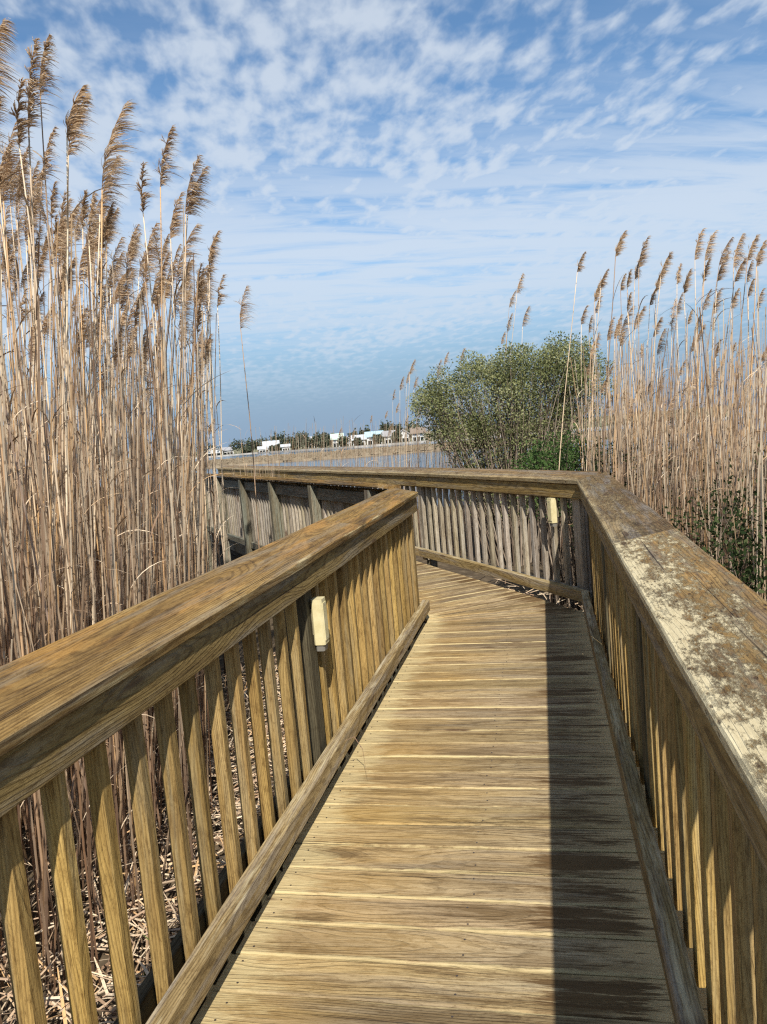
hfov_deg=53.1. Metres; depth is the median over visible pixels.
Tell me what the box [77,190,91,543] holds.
reed
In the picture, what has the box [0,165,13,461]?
reed
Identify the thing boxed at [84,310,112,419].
reed
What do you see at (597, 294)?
reed
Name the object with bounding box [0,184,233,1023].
reed bed
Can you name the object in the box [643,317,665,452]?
reed
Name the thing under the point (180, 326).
reed
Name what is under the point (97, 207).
reed
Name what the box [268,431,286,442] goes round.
shore tree
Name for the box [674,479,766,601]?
dark shrub
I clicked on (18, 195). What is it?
reed
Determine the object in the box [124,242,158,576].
reed
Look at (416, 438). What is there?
house
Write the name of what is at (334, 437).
house
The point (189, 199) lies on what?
reed
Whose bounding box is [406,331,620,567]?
groundsel bush
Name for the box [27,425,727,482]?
marsh island ground
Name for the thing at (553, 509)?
railing light
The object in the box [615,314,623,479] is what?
reed
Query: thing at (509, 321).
reed
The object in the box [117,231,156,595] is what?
reed
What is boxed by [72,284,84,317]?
reed
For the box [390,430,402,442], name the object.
shore tree
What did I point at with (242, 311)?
reed
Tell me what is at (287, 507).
wooden railing
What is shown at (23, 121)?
reed
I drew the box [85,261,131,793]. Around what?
reed
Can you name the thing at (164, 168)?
reed
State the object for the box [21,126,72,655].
reed
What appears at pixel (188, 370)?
reed
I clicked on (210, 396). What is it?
reed
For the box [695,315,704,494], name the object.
reed
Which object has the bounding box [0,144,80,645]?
reed
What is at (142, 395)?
reed
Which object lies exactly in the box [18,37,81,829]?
reed
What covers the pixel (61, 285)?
reed
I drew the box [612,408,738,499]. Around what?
dark shrub
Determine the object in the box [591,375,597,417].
reed
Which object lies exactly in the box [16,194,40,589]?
reed
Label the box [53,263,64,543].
reed
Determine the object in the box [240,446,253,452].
shore tree
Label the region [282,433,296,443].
shore tree
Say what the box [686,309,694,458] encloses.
reed
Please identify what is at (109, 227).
reed
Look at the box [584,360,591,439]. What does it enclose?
reed
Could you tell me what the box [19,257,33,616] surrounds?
reed
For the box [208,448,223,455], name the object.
house
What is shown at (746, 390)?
reed
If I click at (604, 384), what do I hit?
reed
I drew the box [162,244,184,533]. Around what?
reed
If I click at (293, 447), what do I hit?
shore tree
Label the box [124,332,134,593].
reed
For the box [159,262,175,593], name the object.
reed
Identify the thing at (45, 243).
reed
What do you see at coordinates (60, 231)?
reed
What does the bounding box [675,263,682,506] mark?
reed
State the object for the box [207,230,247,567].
reed
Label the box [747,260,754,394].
reed
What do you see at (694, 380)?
reed
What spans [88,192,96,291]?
reed
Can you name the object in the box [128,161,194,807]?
reed
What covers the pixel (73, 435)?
reed
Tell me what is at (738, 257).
reed
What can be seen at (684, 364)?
reed
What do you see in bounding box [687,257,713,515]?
reed
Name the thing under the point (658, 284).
reed
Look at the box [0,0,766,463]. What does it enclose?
sky
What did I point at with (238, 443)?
shore tree
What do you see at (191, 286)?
reed
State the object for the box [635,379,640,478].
reed
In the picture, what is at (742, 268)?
reed
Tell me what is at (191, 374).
reed
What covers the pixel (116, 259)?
reed
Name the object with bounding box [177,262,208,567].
reed
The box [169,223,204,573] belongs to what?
reed
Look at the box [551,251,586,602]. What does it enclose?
reed
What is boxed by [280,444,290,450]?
house
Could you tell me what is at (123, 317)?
reed
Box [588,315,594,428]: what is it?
reed
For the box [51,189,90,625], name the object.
reed
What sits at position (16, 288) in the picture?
reed
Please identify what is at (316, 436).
shore tree
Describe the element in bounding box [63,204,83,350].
reed
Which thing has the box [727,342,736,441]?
reed
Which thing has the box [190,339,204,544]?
reed
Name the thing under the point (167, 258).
reed
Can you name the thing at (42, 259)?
reed
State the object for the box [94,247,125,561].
reed
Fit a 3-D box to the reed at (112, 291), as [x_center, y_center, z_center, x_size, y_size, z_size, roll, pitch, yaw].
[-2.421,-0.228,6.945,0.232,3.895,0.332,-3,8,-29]
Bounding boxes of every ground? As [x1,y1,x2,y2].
[0,494,697,1023]
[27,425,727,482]
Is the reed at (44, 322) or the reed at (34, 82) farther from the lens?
the reed at (44, 322)
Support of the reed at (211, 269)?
on the ground at (102, 956)
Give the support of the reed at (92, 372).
on the ground at (102, 956)
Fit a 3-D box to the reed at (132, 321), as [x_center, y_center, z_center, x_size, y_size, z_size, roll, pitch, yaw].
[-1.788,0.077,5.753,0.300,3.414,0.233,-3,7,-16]
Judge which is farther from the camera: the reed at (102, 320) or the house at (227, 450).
the house at (227, 450)
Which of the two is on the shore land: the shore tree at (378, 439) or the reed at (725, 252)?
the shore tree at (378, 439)
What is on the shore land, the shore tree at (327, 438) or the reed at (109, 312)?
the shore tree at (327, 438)
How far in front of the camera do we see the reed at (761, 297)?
6.83 m
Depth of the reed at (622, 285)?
7.87 m
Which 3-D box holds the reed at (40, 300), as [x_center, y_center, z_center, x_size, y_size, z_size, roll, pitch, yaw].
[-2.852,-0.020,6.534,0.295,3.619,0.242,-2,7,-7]
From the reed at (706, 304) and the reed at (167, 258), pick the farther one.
the reed at (706, 304)
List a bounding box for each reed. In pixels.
[0,18,82,957]
[0,77,118,919]
[0,95,15,580]
[0,116,40,875]
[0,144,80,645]
[0,152,33,626]
[0,153,35,533]
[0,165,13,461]
[0,182,61,599]
[0,205,37,525]
[0,229,16,475]
[0,231,21,487]
[0,312,18,457]
[0,351,21,524]
[0,359,25,629]
[1,238,19,585]
[1,252,15,495]
[2,251,30,607]
[2,290,25,615]
[4,172,53,573]
[7,156,51,523]
[7,163,41,449]
[10,150,46,424]
[11,215,27,430]
[11,267,51,565]
[13,146,40,808]
[14,288,36,478]
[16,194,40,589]
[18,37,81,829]
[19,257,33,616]
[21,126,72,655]
[24,200,46,624]
[24,304,56,608]
[25,228,44,343]
[26,263,79,598]
[26,321,64,614]
[27,160,43,439]
[28,33,87,871]
[31,296,43,363]
[32,193,59,386]
[32,225,48,458]
[33,174,47,455]
[33,292,47,376]
[35,248,50,616]
[39,228,53,434]
[41,302,56,418]
[47,181,79,457]
[49,214,76,623]
[49,217,84,585]
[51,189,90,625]
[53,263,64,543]
[53,269,90,598]
[54,335,80,570]
[55,203,83,610]
[57,230,104,561]
[61,92,98,792]
[63,85,91,888]
[63,199,74,371]
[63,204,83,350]
[64,258,83,625]
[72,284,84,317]
[73,305,104,621]
[74,206,86,509]
[75,210,116,618]
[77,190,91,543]
[77,305,98,544]
[77,327,99,620]
[79,231,103,604]
[81,193,129,552]
[81,222,115,479]
[84,231,100,593]
[84,261,95,389]
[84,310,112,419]
[85,227,99,454]
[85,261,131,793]
[86,324,92,609]
[87,345,105,522]
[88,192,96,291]
[89,243,99,492]
[89,300,109,606]
[90,315,115,506]
[91,336,99,473]
[92,155,126,624]
[92,199,103,403]
[93,216,113,621]
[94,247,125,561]
[97,358,132,605]
[98,207,128,608]
[98,278,115,460]
[99,100,147,851]
[101,329,112,413]
[103,201,128,546]
[104,237,128,446]
[104,264,115,385]
[106,207,121,468]
[106,302,118,451]
[109,251,135,528]
[109,324,156,786]
[110,274,129,439]
[115,315,132,517]
[116,233,143,517]
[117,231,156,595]
[120,270,155,600]
[120,272,134,481]
[121,301,148,527]
[122,336,135,479]
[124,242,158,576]
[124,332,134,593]
[125,290,147,599]
[126,324,140,581]
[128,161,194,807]
[128,224,154,579]
[132,288,150,539]
[133,262,155,404]
[135,281,149,594]
[135,348,150,542]
[137,222,178,745]
[141,324,151,457]
[141,338,158,550]
[142,341,152,537]
[144,367,155,556]
[148,310,159,487]
[151,227,177,410]
[152,266,184,748]
[153,124,183,590]
[154,281,177,566]
[155,317,168,573]
[157,251,179,552]
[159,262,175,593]
[162,234,176,441]
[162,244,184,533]
[163,276,176,536]
[167,166,213,586]
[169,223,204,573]
[170,191,215,736]
[171,279,194,519]
[175,295,222,575]
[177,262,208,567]
[178,260,197,560]
[178,301,207,731]
[181,283,204,577]
[181,321,191,460]
[182,259,212,580]
[183,281,205,582]
[184,154,222,680]
[184,280,196,487]
[187,372,195,486]
[190,265,234,570]
[190,321,205,541]
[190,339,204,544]
[190,365,207,550]
[193,405,210,563]
[195,336,219,544]
[196,267,224,563]
[196,326,224,673]
[200,338,228,566]
[201,334,213,574]
[203,263,226,677]
[204,291,229,561]
[204,418,215,510]
[205,252,228,568]
[205,339,217,563]
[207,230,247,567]
[216,274,242,726]
[235,286,259,547]
[399,377,404,466]
[404,372,410,489]
[406,359,415,466]
[411,377,418,451]
[437,360,446,536]
[440,352,448,467]
[456,348,465,459]
[497,313,513,464]
[499,291,516,461]
[510,274,524,357]
[521,306,531,351]
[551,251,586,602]
[580,305,589,609]
[581,269,608,609]
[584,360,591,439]
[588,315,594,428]
[588,340,596,462]
[589,280,604,470]
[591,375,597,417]
[593,377,609,470]
[595,296,602,447]
[596,332,601,441]
[601,230,627,472]
[601,394,613,449]
[607,317,616,474]
[614,306,635,478]
[614,326,618,458]
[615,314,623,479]
[619,273,636,441]
[620,331,631,474]
[620,390,625,486]
[622,306,646,432]
[626,398,635,481]
[627,258,644,488]
[627,269,638,490]
[627,292,641,476]
[634,312,639,360]
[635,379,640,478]
[638,236,650,476]
[638,344,642,494]
[643,288,656,500]
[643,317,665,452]
[648,251,674,475]
[651,266,666,504]
[657,328,668,490]
[662,393,678,494]
[667,298,678,512]
[671,360,687,501]
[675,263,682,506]
[676,292,685,411]
[678,324,706,474]
[679,377,688,466]
[683,268,696,536]
[683,408,694,499]
[685,237,734,526]
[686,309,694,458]
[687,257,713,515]
[690,374,700,533]
[691,342,707,502]
[695,228,731,532]
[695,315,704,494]
[696,289,712,435]
[698,230,729,528]
[706,250,743,506]
[707,379,713,506]
[709,339,722,553]
[710,366,719,538]
[711,318,716,537]
[712,287,725,507]
[717,257,748,440]
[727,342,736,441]
[730,288,739,490]
[731,233,750,450]
[731,234,759,484]
[738,380,753,503]
[747,240,766,527]
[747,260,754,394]
[748,278,756,542]
[749,349,766,449]
[756,288,766,435]
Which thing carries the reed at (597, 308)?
on the ground at (102, 956)
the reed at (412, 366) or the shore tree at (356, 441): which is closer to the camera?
the reed at (412, 366)
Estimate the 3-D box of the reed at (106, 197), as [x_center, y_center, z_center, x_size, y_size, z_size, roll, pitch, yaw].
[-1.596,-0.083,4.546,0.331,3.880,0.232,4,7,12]
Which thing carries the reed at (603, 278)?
on the ground at (102, 956)
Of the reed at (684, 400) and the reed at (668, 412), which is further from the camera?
the reed at (684, 400)
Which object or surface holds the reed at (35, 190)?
on the ground at (102, 956)
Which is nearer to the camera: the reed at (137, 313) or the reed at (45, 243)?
the reed at (137, 313)
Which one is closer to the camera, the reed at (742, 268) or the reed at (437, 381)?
the reed at (742, 268)
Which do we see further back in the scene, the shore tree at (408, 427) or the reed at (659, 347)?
the shore tree at (408, 427)
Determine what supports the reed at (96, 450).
on the ground at (102, 956)
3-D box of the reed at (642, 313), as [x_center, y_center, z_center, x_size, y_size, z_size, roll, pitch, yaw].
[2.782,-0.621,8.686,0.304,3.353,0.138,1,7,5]
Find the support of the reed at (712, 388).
on the ground at (102, 956)
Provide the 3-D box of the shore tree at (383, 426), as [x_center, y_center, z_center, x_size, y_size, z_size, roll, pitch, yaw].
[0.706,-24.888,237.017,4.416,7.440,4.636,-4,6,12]
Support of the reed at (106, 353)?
on the ground at (102, 956)
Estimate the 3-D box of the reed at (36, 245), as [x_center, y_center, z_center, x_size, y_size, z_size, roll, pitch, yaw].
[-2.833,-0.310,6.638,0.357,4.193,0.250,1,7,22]
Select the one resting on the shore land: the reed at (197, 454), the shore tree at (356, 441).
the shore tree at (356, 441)
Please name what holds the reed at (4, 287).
on the ground at (102, 956)
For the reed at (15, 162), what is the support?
on the ground at (102, 956)
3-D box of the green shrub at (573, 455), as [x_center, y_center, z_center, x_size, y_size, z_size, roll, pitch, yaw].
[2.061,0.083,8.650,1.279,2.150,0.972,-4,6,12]
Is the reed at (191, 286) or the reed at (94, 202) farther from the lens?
the reed at (191, 286)
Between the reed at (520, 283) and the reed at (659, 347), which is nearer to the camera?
the reed at (659, 347)
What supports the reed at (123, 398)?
on the ground at (102, 956)
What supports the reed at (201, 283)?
on the ground at (102, 956)
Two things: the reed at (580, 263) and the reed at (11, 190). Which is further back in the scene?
the reed at (580, 263)
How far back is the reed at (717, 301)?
7.23 m
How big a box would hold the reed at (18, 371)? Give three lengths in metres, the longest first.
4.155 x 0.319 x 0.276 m
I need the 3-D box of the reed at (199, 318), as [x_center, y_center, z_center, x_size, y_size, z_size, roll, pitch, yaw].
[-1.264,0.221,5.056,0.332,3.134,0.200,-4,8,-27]
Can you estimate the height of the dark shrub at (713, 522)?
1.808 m
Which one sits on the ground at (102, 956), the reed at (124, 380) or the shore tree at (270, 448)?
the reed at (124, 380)
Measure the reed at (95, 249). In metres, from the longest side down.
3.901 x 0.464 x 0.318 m
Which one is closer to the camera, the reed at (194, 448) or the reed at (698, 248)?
the reed at (698, 248)
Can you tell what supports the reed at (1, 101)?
on the ground at (102, 956)
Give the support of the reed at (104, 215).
on the ground at (102, 956)
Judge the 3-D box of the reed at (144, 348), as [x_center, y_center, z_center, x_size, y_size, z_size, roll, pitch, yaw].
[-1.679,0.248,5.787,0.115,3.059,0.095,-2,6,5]
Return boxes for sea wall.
[127,416,728,463]
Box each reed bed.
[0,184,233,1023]
[229,372,593,556]
[569,271,766,600]
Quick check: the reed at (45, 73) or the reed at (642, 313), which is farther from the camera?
the reed at (642, 313)
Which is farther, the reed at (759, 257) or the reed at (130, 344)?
the reed at (759, 257)
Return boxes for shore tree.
[229,437,256,453]
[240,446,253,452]
[247,436,267,451]
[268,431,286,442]
[268,445,276,450]
[275,442,282,450]
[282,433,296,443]
[290,440,301,449]
[294,430,309,448]
[301,436,318,448]
[313,431,327,446]
[316,438,326,447]
[321,432,334,446]
[337,436,348,446]
[347,428,358,445]
[352,436,361,445]
[359,425,369,443]
[371,433,383,443]
[379,420,389,441]
[389,421,402,430]
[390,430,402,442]
[403,420,422,440]
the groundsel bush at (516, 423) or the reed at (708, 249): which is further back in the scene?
the groundsel bush at (516, 423)
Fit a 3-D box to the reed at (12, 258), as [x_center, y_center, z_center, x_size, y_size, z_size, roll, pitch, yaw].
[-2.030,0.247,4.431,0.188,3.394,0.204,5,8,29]
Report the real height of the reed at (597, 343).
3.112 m
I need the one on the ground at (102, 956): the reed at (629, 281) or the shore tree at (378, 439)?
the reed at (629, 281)
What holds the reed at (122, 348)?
on the ground at (102, 956)
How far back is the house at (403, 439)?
221.56 m
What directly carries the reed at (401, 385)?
on the ground at (102, 956)
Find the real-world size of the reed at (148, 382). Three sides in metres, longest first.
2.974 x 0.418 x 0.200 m
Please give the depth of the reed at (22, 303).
5.00 m
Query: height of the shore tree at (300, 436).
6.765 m
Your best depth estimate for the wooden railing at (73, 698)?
2.32 m
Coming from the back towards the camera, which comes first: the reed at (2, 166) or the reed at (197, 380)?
the reed at (197, 380)
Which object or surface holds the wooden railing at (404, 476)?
on the boardwalk path
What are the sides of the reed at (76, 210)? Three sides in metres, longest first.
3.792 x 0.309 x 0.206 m
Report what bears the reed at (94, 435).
on the ground at (102, 956)
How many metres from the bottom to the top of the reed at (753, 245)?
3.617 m
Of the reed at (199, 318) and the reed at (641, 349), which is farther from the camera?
the reed at (641, 349)
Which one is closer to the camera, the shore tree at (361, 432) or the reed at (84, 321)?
the reed at (84, 321)
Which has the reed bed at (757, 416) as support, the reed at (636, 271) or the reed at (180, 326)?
the reed at (636, 271)
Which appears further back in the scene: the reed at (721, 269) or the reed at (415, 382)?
the reed at (415, 382)
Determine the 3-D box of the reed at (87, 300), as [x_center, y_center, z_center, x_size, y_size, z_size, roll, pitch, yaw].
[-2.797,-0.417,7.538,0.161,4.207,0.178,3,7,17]
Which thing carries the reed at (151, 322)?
on the ground at (102, 956)
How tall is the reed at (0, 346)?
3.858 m
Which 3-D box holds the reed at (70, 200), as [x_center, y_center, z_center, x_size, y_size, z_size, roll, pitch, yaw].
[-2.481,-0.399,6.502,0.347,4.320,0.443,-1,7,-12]
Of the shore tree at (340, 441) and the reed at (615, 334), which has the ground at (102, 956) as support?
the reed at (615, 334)
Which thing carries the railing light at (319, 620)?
attached to the wooden railing at (73, 698)
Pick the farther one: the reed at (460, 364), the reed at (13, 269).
the reed at (460, 364)
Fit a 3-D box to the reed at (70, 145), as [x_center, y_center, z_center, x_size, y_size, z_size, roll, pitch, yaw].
[-1.627,-0.124,4.183,0.331,4.063,0.271,1,7,1]
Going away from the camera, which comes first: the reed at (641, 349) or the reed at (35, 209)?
the reed at (35, 209)
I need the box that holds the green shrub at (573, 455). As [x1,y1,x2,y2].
[506,423,613,610]
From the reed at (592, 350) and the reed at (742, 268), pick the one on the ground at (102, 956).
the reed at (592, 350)
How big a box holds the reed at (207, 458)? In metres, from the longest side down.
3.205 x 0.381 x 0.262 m
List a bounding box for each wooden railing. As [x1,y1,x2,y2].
[0,488,429,1023]
[192,473,400,593]
[217,465,427,555]
[414,468,600,616]
[576,472,766,1023]
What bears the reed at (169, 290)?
on the ground at (102, 956)
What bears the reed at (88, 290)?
on the ground at (102, 956)
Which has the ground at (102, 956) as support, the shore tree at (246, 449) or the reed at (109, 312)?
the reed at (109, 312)
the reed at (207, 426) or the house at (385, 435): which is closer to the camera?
the reed at (207, 426)
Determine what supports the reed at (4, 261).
on the ground at (102, 956)
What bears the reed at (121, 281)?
on the ground at (102, 956)
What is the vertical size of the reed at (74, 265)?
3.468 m
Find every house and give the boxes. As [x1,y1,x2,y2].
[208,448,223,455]
[222,447,233,454]
[257,446,268,451]
[262,440,278,449]
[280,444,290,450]
[330,433,343,446]
[351,434,366,445]
[364,430,382,444]
[382,430,394,442]
[400,429,408,441]
[410,427,425,440]
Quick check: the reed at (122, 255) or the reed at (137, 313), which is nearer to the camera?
the reed at (137, 313)
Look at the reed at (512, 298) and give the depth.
13.43 m
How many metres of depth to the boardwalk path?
2.80 m
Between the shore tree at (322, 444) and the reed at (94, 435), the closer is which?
the reed at (94, 435)
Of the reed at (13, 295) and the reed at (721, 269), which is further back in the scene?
the reed at (721, 269)
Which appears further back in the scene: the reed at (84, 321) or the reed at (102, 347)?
the reed at (102, 347)
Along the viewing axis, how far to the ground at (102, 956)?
4.39 m
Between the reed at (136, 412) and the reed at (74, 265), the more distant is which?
the reed at (136, 412)
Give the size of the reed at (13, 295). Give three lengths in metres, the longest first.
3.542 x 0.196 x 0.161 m
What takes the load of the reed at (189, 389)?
on the ground at (102, 956)
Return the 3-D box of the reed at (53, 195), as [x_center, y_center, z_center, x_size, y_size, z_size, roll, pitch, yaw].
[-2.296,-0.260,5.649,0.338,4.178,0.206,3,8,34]
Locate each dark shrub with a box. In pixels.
[566,429,721,553]
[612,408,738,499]
[659,466,766,596]
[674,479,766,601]
[685,437,766,583]
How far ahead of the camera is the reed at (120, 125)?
3.75 m
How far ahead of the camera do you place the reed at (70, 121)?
3.54 m
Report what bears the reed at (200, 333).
on the ground at (102, 956)
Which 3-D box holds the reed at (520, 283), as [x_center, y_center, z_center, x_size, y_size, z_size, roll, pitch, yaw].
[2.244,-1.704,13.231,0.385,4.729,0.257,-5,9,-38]
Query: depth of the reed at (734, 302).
7.12 m
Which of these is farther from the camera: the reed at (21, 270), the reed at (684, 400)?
the reed at (684, 400)
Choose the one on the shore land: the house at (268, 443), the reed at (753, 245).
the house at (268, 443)
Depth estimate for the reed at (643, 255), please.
7.07 m
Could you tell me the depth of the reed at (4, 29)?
3.18 m
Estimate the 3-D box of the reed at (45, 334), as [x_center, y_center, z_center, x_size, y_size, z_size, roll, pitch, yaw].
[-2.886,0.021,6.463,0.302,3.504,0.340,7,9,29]
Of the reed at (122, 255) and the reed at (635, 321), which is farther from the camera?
the reed at (635, 321)
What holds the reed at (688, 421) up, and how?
on the ground at (102, 956)
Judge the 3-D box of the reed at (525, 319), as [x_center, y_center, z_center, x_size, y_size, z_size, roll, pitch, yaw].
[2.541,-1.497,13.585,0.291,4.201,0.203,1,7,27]
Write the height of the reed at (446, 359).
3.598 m
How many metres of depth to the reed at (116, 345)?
4.68 m
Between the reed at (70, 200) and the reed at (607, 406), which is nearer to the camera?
the reed at (70, 200)
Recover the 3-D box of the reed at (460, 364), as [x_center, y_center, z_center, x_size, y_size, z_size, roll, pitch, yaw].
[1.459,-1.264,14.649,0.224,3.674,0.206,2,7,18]
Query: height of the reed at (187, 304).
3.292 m
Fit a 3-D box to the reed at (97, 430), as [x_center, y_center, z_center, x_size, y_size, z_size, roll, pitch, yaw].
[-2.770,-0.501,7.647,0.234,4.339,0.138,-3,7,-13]
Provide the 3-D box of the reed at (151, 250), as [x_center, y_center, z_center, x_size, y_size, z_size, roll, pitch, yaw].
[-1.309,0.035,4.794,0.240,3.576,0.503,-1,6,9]
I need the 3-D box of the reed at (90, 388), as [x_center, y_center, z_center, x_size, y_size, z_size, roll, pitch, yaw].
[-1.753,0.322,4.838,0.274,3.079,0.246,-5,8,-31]
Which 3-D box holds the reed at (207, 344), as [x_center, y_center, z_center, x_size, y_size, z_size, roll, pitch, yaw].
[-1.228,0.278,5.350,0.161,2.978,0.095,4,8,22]
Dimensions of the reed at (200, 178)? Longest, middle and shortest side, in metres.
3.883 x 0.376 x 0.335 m
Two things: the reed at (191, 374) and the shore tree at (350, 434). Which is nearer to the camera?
the reed at (191, 374)
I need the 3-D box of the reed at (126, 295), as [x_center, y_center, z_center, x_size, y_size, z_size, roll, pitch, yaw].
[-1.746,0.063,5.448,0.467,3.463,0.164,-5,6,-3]
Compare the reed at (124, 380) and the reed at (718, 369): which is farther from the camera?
the reed at (718, 369)
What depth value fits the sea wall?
228.11 m
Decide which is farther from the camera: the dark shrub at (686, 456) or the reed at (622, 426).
the dark shrub at (686, 456)
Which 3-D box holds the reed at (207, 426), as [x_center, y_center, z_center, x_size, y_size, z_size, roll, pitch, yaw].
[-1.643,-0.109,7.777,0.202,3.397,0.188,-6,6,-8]
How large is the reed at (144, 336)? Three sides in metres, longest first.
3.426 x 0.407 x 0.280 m
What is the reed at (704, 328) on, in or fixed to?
on the ground at (102, 956)
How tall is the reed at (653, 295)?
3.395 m
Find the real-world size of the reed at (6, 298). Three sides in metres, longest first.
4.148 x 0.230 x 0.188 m
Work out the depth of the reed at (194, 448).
7.49 m
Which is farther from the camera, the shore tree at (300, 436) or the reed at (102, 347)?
the shore tree at (300, 436)
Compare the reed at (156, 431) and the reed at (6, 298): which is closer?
the reed at (6, 298)
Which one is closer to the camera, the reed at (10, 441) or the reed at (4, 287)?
the reed at (10, 441)
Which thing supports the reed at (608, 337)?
on the ground at (102, 956)
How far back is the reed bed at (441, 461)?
14.26 m
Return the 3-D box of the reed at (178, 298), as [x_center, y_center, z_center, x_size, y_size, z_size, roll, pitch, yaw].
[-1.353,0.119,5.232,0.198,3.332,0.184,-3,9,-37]
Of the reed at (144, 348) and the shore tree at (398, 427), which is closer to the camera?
the reed at (144, 348)
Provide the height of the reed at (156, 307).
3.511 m
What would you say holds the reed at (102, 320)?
on the ground at (102, 956)
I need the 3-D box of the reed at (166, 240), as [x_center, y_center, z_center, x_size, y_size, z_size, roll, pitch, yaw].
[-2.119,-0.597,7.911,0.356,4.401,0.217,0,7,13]
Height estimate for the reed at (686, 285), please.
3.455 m
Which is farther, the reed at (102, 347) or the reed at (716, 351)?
the reed at (716, 351)
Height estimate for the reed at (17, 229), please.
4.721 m
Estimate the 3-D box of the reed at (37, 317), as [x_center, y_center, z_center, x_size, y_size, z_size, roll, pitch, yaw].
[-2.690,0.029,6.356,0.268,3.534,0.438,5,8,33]
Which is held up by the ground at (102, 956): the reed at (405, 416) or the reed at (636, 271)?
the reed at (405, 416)
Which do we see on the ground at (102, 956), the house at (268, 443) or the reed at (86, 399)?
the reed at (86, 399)
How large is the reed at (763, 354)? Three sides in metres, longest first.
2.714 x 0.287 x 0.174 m
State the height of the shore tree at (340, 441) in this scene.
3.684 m
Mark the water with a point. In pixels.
(351, 460)
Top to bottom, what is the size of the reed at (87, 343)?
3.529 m
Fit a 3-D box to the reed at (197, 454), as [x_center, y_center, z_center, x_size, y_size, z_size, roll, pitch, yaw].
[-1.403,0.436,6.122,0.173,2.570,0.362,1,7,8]
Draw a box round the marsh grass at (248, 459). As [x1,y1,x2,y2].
[195,440,480,466]
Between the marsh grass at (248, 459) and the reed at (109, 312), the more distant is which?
the marsh grass at (248, 459)
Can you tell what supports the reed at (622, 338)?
on the ground at (102, 956)
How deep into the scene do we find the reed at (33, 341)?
4.63 m
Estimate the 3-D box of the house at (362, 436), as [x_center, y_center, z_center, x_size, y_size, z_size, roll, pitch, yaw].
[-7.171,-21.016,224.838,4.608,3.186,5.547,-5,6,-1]
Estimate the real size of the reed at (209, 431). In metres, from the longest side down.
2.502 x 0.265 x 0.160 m
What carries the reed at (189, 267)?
on the ground at (102, 956)
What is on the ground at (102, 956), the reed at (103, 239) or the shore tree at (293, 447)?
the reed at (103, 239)
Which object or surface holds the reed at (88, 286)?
on the ground at (102, 956)
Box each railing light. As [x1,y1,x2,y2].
[310,596,328,650]
[547,498,558,526]
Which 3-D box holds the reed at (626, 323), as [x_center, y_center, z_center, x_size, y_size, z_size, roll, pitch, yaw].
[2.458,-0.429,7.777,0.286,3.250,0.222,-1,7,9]
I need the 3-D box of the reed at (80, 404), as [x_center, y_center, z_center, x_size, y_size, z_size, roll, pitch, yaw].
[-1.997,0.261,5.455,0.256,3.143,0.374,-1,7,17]
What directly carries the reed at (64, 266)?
on the ground at (102, 956)
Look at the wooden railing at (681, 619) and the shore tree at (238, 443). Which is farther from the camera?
the shore tree at (238, 443)
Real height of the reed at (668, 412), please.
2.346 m
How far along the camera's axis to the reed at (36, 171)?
7.16 m
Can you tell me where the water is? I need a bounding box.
[57,402,766,505]
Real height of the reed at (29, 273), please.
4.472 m
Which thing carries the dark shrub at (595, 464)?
on the ground at (102, 956)
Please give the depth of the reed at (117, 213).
7.48 m
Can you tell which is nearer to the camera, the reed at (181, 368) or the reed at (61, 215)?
the reed at (61, 215)
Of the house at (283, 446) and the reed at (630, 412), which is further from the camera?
the house at (283, 446)
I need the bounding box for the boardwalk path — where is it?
[190,532,707,1023]
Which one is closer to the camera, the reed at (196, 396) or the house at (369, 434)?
the reed at (196, 396)
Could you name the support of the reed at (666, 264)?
on the reed bed at (757, 416)
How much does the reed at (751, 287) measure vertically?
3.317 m
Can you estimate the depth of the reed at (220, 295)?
5.75 m
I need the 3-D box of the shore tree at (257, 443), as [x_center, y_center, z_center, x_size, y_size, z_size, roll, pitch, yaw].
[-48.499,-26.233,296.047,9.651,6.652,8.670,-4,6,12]
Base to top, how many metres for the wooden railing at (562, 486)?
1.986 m
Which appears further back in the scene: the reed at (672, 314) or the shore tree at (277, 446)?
the shore tree at (277, 446)
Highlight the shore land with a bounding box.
[99,405,727,464]
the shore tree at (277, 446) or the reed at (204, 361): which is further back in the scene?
the shore tree at (277, 446)
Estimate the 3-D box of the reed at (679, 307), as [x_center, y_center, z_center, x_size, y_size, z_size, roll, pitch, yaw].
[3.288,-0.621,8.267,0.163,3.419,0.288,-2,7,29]
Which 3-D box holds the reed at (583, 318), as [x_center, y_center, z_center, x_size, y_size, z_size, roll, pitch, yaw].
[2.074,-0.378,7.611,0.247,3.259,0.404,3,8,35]
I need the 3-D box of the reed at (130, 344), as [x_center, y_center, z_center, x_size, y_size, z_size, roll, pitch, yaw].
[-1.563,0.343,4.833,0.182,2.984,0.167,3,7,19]
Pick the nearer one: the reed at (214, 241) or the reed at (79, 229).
the reed at (214, 241)
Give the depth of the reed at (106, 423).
5.02 m
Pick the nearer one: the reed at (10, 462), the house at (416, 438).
the reed at (10, 462)
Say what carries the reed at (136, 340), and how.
on the ground at (102, 956)
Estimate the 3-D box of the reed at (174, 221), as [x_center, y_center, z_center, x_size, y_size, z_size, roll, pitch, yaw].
[-1.107,-0.058,4.747,0.305,3.741,0.445,-2,6,6]
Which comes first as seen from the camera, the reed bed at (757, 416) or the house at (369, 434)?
the reed bed at (757, 416)
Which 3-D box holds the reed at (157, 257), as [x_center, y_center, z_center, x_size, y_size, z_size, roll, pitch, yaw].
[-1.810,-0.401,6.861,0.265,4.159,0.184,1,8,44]
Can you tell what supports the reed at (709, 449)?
on the ground at (102, 956)
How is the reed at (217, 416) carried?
on the ground at (102, 956)
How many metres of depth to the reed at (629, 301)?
6.91 m
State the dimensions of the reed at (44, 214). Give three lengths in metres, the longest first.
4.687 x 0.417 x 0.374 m

